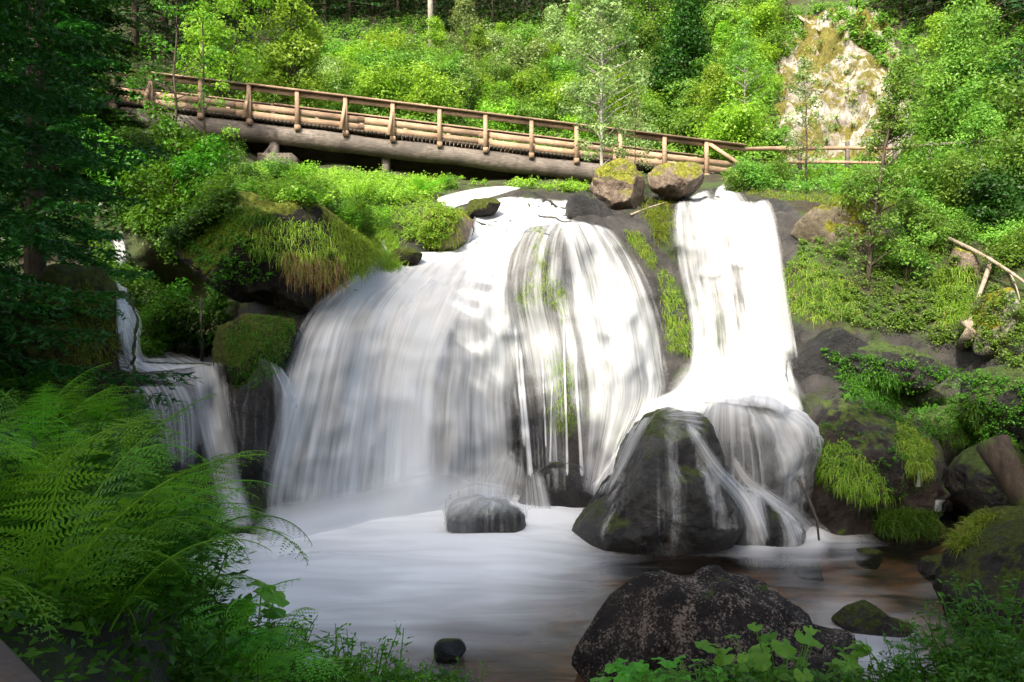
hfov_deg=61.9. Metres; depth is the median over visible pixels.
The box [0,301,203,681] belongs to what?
ground
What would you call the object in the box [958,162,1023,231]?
bush
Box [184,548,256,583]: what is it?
fern
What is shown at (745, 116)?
bush
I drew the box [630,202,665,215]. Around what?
branch
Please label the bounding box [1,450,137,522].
leafy plant
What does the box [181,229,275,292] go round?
undergrowth
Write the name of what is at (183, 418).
waterfall
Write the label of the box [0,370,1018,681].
ground cover
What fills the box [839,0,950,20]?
conifer tree
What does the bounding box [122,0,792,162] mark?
undergrowth
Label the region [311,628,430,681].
leafy plant
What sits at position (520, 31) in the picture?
bush
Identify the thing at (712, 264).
water strand
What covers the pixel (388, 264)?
grass
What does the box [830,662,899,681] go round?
leafy plant
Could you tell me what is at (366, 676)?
leafy plant
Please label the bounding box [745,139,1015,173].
path fence
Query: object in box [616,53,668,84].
bush
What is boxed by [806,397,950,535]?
boulder
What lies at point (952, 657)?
leafy plant
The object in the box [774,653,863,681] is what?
boulder
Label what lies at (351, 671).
leafy plant
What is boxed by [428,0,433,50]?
forest tree
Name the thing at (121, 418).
leafy plant
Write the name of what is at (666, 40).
bush
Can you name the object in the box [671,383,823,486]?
water film
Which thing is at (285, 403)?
water film
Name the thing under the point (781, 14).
bush
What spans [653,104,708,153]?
bush
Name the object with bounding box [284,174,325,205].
leafy plant
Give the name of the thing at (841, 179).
fern
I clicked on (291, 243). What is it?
grass
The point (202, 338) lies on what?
branch
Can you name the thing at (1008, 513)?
boulder
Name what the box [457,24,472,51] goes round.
sapling
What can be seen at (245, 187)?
leafy plant
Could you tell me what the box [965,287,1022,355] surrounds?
boulder
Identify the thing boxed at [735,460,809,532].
water strand
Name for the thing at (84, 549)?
fern
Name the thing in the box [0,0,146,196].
spruce tree
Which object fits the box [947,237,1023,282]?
branch
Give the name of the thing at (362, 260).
grass
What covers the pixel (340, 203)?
bush
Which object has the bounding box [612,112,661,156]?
bush
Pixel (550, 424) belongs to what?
water strand
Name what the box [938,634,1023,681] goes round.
leafy plant
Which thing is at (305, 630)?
leafy plant
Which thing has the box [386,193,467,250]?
undergrowth
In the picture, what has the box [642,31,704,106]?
bush
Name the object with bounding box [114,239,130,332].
waterfall
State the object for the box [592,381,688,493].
waterfall
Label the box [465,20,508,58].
bush
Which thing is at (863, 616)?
boulder
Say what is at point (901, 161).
bush
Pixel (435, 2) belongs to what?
conifer tree
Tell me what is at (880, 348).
boulder
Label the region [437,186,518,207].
waterfall
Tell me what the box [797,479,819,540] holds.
branch
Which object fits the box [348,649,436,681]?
leafy plant
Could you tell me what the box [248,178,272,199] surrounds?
leafy plant
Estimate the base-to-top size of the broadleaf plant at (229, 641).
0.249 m
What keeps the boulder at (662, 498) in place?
on the river bed
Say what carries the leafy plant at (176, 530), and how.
on the ground at (55, 665)
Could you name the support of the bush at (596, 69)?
on the hillside
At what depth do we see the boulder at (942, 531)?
13.69 m
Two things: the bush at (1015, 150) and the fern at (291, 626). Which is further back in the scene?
the bush at (1015, 150)
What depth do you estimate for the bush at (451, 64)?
36.83 m
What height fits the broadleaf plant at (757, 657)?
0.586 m
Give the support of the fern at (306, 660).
on the ground at (55, 665)
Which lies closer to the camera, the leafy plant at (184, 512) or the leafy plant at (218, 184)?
the leafy plant at (184, 512)
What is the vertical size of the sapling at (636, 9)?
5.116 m
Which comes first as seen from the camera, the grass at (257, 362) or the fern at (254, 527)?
the fern at (254, 527)
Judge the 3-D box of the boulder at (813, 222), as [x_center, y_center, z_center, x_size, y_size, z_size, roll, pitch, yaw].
[7.727,-2.334,19.767,2.522,2.266,1.199,0,0,0]
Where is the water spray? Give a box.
[261,480,517,539]
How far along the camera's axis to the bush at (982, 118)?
22.90 m
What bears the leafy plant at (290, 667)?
on the ground at (55, 665)
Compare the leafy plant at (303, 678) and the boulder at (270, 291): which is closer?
the leafy plant at (303, 678)
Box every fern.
[0,369,59,392]
[0,378,45,403]
[0,379,138,433]
[0,384,163,486]
[0,387,103,457]
[0,392,154,435]
[0,393,271,625]
[0,395,88,424]
[0,412,182,470]
[0,419,187,579]
[0,429,161,477]
[0,433,182,540]
[0,437,244,548]
[0,506,137,641]
[0,516,271,638]
[1,363,108,431]
[1,384,173,438]
[1,428,176,494]
[3,373,130,406]
[3,378,53,415]
[3,402,94,453]
[4,376,100,406]
[4,410,40,436]
[4,491,202,582]
[30,414,205,515]
[46,415,278,534]
[54,391,170,430]
[61,445,311,565]
[63,422,117,445]
[64,483,268,563]
[71,415,192,462]
[85,421,169,472]
[124,450,268,527]
[176,578,311,675]
[180,486,248,560]
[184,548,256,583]
[187,558,265,596]
[189,612,346,681]
[201,559,253,603]
[226,619,313,681]
[228,645,362,681]
[262,607,356,680]
[393,183,421,192]
[404,176,445,190]
[413,175,453,193]
[819,175,851,189]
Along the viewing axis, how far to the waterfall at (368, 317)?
16.25 m
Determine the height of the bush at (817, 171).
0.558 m
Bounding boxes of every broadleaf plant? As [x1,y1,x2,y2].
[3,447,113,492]
[177,622,240,668]
[225,579,289,641]
[228,627,284,666]
[590,657,676,681]
[647,654,737,681]
[694,622,871,681]
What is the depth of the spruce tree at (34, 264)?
14.10 m
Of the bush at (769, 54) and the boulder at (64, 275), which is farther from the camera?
the bush at (769, 54)
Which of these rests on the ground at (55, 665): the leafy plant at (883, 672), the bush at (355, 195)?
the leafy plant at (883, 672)
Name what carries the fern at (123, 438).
on the ground at (55, 665)
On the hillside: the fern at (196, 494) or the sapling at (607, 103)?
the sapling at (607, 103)
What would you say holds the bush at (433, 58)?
on the hillside
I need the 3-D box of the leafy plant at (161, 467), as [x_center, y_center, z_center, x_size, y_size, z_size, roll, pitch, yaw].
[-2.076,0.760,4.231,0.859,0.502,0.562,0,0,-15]
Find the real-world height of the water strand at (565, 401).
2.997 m
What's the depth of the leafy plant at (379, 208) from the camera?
18.67 m
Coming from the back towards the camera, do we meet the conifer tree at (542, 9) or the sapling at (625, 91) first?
the conifer tree at (542, 9)
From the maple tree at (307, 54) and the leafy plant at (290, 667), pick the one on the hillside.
the maple tree at (307, 54)
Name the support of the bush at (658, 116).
on the hillside
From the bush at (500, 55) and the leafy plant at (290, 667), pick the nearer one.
the leafy plant at (290, 667)
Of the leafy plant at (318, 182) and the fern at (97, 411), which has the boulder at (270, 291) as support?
the leafy plant at (318, 182)
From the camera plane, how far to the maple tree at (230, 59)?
30.08 m
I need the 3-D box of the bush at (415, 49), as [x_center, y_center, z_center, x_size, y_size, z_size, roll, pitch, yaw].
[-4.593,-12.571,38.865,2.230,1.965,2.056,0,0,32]
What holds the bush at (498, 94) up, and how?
on the hillside
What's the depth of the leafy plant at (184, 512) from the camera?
3.65 m
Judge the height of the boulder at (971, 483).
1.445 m
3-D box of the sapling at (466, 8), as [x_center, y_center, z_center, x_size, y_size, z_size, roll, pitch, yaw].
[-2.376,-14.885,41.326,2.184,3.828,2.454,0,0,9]
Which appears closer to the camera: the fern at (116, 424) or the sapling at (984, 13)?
the fern at (116, 424)
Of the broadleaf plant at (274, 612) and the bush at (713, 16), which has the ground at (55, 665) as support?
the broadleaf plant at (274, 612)
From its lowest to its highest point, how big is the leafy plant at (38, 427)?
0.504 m
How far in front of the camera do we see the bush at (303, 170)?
19.84 m
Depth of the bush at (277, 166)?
20.23 m
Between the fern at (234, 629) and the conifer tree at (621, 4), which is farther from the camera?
the conifer tree at (621, 4)
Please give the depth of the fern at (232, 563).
8.04 m
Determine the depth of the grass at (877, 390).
16.68 m
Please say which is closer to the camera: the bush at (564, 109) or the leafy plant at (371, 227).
the leafy plant at (371, 227)
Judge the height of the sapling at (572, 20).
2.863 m
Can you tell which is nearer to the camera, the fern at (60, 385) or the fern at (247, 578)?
the fern at (247, 578)
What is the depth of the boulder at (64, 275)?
9.07 m
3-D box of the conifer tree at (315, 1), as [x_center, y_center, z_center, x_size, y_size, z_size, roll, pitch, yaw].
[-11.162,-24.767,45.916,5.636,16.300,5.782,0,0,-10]
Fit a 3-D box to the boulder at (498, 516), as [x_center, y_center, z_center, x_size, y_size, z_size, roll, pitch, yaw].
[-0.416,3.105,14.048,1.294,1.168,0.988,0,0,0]
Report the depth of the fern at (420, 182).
23.36 m
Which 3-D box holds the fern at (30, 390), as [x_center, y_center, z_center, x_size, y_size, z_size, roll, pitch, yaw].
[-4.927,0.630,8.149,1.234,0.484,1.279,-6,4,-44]
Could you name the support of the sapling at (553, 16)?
on the hillside
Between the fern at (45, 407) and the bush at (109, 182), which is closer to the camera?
the fern at (45, 407)
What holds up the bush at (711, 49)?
on the hillside
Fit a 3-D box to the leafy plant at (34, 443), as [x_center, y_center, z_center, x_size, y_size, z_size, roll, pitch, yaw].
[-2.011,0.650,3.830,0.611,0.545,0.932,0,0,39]
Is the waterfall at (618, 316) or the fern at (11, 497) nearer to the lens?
the fern at (11, 497)
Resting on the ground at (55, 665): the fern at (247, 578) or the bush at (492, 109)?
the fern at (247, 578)
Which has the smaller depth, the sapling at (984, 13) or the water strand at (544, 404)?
the water strand at (544, 404)
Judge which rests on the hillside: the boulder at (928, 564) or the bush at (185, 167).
the bush at (185, 167)
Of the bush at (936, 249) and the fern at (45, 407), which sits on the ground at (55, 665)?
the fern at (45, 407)
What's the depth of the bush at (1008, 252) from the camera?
18.08 m
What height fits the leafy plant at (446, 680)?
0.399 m
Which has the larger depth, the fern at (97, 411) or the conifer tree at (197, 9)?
the conifer tree at (197, 9)
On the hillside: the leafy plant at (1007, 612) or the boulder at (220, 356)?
the boulder at (220, 356)
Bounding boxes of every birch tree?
[554,0,654,165]
[716,17,778,114]
[833,53,924,288]
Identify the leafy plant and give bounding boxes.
[0,372,55,415]
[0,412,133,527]
[0,413,80,444]
[0,422,165,534]
[0,467,92,572]
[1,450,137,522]
[2,380,28,405]
[6,413,97,452]
[31,505,234,628]
[41,393,177,463]
[41,443,183,523]
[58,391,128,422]
[58,406,115,440]
[62,402,168,454]
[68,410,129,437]
[73,502,213,605]
[76,421,174,472]
[116,501,256,621]
[134,500,202,558]
[147,458,188,503]
[163,603,251,681]
[169,643,285,681]
[186,570,235,625]
[188,168,246,206]
[198,167,245,196]
[201,609,290,680]
[229,643,334,681]
[231,173,262,192]
[243,648,326,678]
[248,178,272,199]
[248,653,337,681]
[249,172,306,202]
[250,655,357,681]
[259,173,311,199]
[262,178,289,199]
[263,624,318,677]
[264,179,294,192]
[272,632,383,681]
[276,650,381,681]
[277,171,326,199]
[277,649,349,681]
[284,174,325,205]
[285,620,404,681]
[290,171,337,196]
[290,615,340,667]
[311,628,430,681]
[325,190,380,229]
[329,195,376,230]
[333,193,361,207]
[345,210,390,237]
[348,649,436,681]
[354,219,377,237]
[361,202,386,222]
[402,657,466,681]
[407,666,443,681]
[429,660,490,681]
[598,669,649,681]
[640,660,686,681]
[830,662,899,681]
[856,638,941,681]
[870,618,963,681]
[893,606,1023,681]
[893,645,1002,681]
[911,598,1023,681]
[922,582,1023,681]
[925,633,1023,681]
[937,569,1023,671]
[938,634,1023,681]
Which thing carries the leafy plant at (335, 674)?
on the ground at (55, 665)
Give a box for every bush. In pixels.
[80,114,152,204]
[88,240,153,309]
[113,266,190,348]
[117,137,213,222]
[135,276,205,352]
[135,277,197,353]
[135,289,179,358]
[145,105,218,184]
[167,132,237,198]
[176,282,235,351]
[227,159,270,189]
[257,152,295,180]
[280,160,326,183]
[297,57,346,92]
[299,53,334,76]
[305,171,349,200]
[307,69,344,107]
[315,38,354,66]
[326,39,372,69]
[329,196,346,212]
[330,52,368,81]
[333,79,370,112]
[337,66,360,94]
[343,192,365,207]
[349,178,380,207]
[351,39,410,82]
[352,27,412,57]
[352,56,410,115]
[354,40,399,69]
[366,204,395,231]
[370,40,425,75]
[382,72,420,109]
[394,39,431,71]
[397,82,444,120]
[399,48,454,92]
[399,61,471,123]
[406,175,430,189]
[434,50,478,105]
[437,54,483,109]
[438,172,459,189]
[455,58,494,99]
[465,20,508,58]
[470,71,513,108]
[472,77,512,102]
[475,96,523,131]
[477,57,520,91]
[480,82,526,129]
[482,41,525,64]
[488,50,518,76]
[500,32,552,79]
[503,19,553,59]
[506,57,554,97]
[509,97,556,133]
[512,62,563,104]
[518,33,562,66]
[526,76,586,120]
[547,53,589,82]
[548,55,571,78]
[551,69,596,92]
[552,86,593,133]
[557,107,599,140]
[565,89,608,118]
[572,64,626,93]
[578,58,612,84]
[589,42,628,72]
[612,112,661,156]
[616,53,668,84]
[617,85,672,128]
[637,93,686,145]
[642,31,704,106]
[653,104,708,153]
[654,69,696,116]
[656,17,680,56]
[656,62,700,91]
[662,1,714,43]
[669,26,720,66]
[671,102,710,145]
[684,70,736,124]
[685,102,757,160]
[690,46,716,73]
[691,44,750,86]
[697,0,765,47]
[703,76,774,124]
[703,96,775,159]
[710,36,782,87]
[719,168,751,192]
[723,0,788,44]
[733,154,781,191]
[736,66,786,99]
[739,0,793,38]
[742,0,788,7]
[747,23,795,67]
[758,153,795,188]
[776,162,790,174]
[801,166,823,182]
[835,165,853,177]
[859,164,879,175]
[875,212,945,281]
[879,148,921,181]
[894,192,949,238]
[897,133,936,165]
[900,102,957,146]
[904,137,978,197]
[925,213,979,253]
[928,148,1010,215]
[942,71,1019,149]
[944,37,1023,114]
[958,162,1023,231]
[959,67,1023,156]
[975,222,1023,274]
[976,123,1023,193]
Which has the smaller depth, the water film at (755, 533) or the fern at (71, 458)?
the fern at (71, 458)
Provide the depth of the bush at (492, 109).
36.42 m
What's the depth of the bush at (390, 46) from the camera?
38.02 m
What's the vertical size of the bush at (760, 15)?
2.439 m
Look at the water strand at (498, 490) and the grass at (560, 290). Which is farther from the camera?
the grass at (560, 290)
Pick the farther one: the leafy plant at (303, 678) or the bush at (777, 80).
the bush at (777, 80)
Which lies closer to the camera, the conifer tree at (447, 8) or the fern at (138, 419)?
the fern at (138, 419)
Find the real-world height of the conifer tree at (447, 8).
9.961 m
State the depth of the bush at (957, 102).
25.47 m
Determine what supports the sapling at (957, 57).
on the hillside
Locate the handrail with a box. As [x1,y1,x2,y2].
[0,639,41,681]
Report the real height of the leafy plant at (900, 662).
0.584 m
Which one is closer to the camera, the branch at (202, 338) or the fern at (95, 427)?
the fern at (95, 427)
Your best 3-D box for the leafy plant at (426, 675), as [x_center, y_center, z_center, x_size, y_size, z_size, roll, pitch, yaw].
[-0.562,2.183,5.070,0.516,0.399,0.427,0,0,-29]
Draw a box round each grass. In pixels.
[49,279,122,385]
[180,212,252,251]
[193,202,281,234]
[223,309,298,389]
[229,216,387,290]
[276,249,349,305]
[327,217,392,285]
[344,204,408,272]
[418,206,466,251]
[516,222,569,324]
[542,352,582,439]
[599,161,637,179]
[624,228,659,273]
[636,189,679,247]
[655,267,693,357]
[741,186,902,221]
[779,253,864,325]
[815,438,896,512]
[820,616,1023,681]
[844,367,902,422]
[868,504,945,542]
[893,419,941,483]
[928,262,985,332]
[939,505,1007,560]
[940,395,986,454]
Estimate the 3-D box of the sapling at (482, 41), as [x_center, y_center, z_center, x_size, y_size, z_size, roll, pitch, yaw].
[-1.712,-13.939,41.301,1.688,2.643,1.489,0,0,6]
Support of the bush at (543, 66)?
on the hillside
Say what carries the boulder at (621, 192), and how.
on the hillside
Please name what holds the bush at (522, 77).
on the hillside
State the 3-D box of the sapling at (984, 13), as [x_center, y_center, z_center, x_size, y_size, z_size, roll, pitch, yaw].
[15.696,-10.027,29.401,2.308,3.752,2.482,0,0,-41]
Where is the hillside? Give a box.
[0,0,1023,534]
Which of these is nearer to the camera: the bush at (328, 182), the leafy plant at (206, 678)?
the leafy plant at (206, 678)
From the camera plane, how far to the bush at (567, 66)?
39.63 m
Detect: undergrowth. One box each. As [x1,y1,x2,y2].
[0,67,134,265]
[80,0,323,89]
[105,123,249,264]
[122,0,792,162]
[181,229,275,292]
[241,160,589,207]
[317,0,781,37]
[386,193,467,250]
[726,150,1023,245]
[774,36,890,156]
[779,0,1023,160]
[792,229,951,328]
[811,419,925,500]
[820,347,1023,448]
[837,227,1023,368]
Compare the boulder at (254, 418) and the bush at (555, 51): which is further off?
the bush at (555, 51)
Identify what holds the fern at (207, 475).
on the ground at (55, 665)
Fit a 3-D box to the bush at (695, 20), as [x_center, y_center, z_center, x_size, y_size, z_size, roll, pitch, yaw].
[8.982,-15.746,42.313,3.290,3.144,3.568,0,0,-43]
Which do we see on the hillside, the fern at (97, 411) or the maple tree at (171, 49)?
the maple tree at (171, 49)
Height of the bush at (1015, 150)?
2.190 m
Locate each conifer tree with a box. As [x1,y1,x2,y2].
[95,0,199,65]
[111,0,246,47]
[139,0,251,29]
[174,0,279,24]
[293,0,343,9]
[297,0,368,23]
[304,0,396,24]
[314,0,420,15]
[358,0,433,22]
[373,0,451,13]
[408,0,457,41]
[414,0,474,31]
[440,0,503,23]
[467,0,521,31]
[476,0,549,26]
[514,0,568,28]
[534,0,582,23]
[562,0,608,28]
[584,0,636,18]
[612,0,661,25]
[628,0,683,26]
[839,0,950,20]
[856,0,956,41]
[883,0,1020,26]
[907,0,1023,37]
[977,0,1023,42]
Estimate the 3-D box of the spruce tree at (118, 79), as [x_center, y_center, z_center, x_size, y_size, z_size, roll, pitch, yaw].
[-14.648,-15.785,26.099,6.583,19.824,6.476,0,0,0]
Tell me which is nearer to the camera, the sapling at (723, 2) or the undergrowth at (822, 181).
the undergrowth at (822, 181)
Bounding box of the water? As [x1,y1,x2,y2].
[187,497,1023,681]
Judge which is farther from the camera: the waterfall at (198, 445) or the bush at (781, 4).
the bush at (781, 4)
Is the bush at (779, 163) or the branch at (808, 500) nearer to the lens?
the branch at (808, 500)
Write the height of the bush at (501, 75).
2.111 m
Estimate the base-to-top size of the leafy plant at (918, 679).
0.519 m
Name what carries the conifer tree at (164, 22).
on the hillside
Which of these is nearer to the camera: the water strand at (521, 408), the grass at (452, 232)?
the water strand at (521, 408)
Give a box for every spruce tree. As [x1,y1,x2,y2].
[0,0,137,141]
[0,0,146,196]
[0,0,159,365]
[0,0,201,464]
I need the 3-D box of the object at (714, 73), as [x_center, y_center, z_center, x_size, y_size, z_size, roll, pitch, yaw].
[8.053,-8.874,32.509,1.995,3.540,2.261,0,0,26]
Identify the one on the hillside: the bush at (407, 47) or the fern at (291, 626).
the bush at (407, 47)
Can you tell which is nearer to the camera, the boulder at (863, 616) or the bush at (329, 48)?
the boulder at (863, 616)
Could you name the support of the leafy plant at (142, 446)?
on the ground at (55, 665)
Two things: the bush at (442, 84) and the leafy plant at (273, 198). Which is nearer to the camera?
the leafy plant at (273, 198)
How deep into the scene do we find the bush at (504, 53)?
40.84 m
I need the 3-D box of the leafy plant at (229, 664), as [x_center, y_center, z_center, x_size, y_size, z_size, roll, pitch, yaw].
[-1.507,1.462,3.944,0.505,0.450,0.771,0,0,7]
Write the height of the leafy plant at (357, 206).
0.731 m
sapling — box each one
[290,19,329,66]
[419,16,456,62]
[442,0,484,60]
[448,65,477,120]
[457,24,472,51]
[465,23,492,63]
[491,21,508,49]
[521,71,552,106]
[535,3,574,64]
[560,1,590,46]
[590,80,624,141]
[594,24,616,58]
[603,68,644,140]
[619,94,653,185]
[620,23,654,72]
[621,0,679,47]
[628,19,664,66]
[635,56,661,105]
[644,22,665,60]
[645,0,711,108]
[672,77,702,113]
[690,0,716,43]
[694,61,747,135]
[704,0,741,45]
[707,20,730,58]
[715,18,740,57]
[726,85,752,107]
[777,125,794,145]
[780,57,838,181]
[910,11,966,102]
[916,36,989,137]
[929,0,1008,78]
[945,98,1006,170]
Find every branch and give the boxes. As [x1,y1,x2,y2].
[200,294,203,362]
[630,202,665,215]
[795,14,820,31]
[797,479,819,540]
[811,88,857,100]
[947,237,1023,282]
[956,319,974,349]
[968,255,992,319]
[1009,274,1020,299]
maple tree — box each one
[124,0,226,179]
[158,0,239,175]
[169,0,271,109]
[234,0,340,117]
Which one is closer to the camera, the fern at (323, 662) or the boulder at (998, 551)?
the fern at (323, 662)
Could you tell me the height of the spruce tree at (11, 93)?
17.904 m
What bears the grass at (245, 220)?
on the hillside
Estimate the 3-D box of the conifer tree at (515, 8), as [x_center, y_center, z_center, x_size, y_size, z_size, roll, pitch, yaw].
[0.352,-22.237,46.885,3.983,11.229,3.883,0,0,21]
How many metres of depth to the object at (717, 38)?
38.06 m
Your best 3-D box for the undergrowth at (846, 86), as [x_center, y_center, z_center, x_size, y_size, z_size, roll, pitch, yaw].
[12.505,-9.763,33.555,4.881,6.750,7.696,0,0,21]
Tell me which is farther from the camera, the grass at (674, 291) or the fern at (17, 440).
the grass at (674, 291)
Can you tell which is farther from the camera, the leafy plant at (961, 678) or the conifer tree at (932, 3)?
the conifer tree at (932, 3)
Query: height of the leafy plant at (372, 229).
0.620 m
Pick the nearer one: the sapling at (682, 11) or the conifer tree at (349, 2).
the sapling at (682, 11)
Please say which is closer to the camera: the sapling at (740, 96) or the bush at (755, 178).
the bush at (755, 178)
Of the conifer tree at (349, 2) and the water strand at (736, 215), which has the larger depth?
the conifer tree at (349, 2)
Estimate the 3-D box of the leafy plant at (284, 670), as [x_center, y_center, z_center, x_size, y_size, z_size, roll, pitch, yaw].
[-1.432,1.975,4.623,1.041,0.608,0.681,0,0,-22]
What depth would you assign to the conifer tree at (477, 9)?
45.87 m
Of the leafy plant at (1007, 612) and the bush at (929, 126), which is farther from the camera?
the bush at (929, 126)
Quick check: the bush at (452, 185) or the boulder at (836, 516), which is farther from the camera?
the bush at (452, 185)
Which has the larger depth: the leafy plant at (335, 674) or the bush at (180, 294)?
the bush at (180, 294)
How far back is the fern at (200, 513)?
4.12 m
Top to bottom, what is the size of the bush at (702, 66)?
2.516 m
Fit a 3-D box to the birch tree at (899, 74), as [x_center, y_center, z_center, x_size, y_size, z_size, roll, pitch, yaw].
[8.041,-3.709,18.770,1.962,5.369,1.776,0,0,0]
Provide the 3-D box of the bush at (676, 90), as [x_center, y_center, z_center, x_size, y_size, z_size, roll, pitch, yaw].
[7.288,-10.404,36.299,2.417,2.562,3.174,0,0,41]
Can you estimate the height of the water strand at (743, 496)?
2.102 m
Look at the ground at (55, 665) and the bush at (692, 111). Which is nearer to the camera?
the ground at (55, 665)
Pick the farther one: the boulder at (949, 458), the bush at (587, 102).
the bush at (587, 102)
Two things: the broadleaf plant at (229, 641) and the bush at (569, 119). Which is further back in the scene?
the bush at (569, 119)
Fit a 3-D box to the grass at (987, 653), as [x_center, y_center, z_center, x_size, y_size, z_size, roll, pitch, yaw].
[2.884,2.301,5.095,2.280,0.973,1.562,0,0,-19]
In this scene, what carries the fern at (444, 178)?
on the hillside
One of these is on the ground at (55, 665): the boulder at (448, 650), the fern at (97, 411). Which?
the fern at (97, 411)
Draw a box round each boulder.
[0,263,138,415]
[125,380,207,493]
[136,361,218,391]
[174,191,378,314]
[211,313,300,385]
[224,358,294,483]
[390,246,422,264]
[420,206,473,250]
[434,638,465,663]
[446,495,525,532]
[464,198,500,218]
[518,461,593,507]
[565,191,612,218]
[571,565,857,681]
[572,407,744,556]
[588,474,611,504]
[589,158,644,209]
[647,161,704,199]
[673,402,821,527]
[734,486,805,546]
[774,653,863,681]
[785,327,932,396]
[791,190,890,253]
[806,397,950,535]
[831,599,913,637]
[850,340,947,392]
[856,547,879,553]
[874,508,946,540]
[908,404,987,466]
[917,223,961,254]
[918,554,942,576]
[931,518,1023,637]
[945,247,983,283]
[945,436,1023,514]
[959,360,1023,440]
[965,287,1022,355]
[965,506,1023,528]
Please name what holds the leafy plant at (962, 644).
on the ground at (55, 665)
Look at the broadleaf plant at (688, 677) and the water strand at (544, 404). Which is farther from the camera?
the water strand at (544, 404)
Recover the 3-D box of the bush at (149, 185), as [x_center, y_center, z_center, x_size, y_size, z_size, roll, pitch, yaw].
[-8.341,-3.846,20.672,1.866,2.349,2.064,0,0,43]
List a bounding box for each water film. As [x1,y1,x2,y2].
[276,366,298,478]
[445,493,509,516]
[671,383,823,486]
[748,489,796,546]
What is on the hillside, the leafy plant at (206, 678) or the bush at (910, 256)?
the bush at (910, 256)
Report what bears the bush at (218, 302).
on the hillside
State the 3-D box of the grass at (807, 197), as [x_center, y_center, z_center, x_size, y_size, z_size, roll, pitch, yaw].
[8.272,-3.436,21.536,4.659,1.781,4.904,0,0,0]
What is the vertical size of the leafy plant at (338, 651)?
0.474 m
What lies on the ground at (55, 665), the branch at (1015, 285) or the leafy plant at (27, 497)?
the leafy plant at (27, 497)
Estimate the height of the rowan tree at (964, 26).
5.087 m
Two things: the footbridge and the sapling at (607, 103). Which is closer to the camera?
the footbridge
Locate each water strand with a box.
[488,461,514,504]
[515,331,525,445]
[519,350,532,476]
[536,480,547,508]
[542,355,546,445]
[549,383,552,460]
[563,327,567,473]
[575,355,583,475]
[689,425,762,540]
[692,192,718,274]
[716,187,751,264]
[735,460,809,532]
[757,202,791,349]
[916,471,919,486]
[934,500,952,510]
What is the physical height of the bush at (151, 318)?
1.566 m
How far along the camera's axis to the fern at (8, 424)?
5.24 m
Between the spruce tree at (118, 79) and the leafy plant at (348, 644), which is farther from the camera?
the spruce tree at (118, 79)
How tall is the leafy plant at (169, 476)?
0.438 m
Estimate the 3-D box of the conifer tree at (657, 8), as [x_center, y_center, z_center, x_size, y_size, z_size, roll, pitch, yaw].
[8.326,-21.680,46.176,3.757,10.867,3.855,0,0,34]
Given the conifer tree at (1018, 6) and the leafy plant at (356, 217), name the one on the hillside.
the conifer tree at (1018, 6)
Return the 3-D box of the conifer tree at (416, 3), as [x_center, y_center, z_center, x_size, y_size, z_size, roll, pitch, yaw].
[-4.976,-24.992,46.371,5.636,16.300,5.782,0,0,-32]
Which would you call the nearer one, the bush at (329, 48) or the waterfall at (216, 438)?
the waterfall at (216, 438)
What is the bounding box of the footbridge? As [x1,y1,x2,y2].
[105,66,745,181]
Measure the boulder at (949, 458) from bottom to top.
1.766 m
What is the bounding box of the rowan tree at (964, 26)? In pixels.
[919,0,993,133]
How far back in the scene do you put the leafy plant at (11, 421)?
5.99 m
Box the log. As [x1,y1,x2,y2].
[976,434,1023,505]
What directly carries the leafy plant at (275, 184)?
on the boulder at (270, 291)
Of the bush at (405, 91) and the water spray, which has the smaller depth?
the water spray
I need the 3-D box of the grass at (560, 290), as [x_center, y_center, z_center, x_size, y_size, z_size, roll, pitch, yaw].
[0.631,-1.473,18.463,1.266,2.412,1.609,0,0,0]
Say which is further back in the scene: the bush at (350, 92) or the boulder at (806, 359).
the bush at (350, 92)
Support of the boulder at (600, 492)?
on the river bed
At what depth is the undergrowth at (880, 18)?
34.65 m
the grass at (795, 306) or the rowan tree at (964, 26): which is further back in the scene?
the rowan tree at (964, 26)
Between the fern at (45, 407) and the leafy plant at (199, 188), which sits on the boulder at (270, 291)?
the leafy plant at (199, 188)
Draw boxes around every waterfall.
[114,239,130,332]
[119,303,208,371]
[163,387,192,448]
[194,363,249,524]
[273,197,566,506]
[372,286,459,493]
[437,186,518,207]
[506,230,576,388]
[561,219,657,491]
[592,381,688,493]
[677,199,800,409]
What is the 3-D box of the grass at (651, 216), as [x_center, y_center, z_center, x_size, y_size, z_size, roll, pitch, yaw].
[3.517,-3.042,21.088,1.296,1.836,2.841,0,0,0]
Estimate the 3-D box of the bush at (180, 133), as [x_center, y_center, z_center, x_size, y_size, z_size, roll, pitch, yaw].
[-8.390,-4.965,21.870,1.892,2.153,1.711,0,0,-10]
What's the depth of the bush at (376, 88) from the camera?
34.68 m
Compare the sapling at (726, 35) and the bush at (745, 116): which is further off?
the sapling at (726, 35)
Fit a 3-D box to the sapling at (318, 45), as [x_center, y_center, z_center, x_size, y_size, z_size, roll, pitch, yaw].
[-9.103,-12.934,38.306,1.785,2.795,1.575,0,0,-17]
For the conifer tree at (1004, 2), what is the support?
on the hillside
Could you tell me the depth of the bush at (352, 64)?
37.56 m
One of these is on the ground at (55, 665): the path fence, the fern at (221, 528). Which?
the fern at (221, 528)

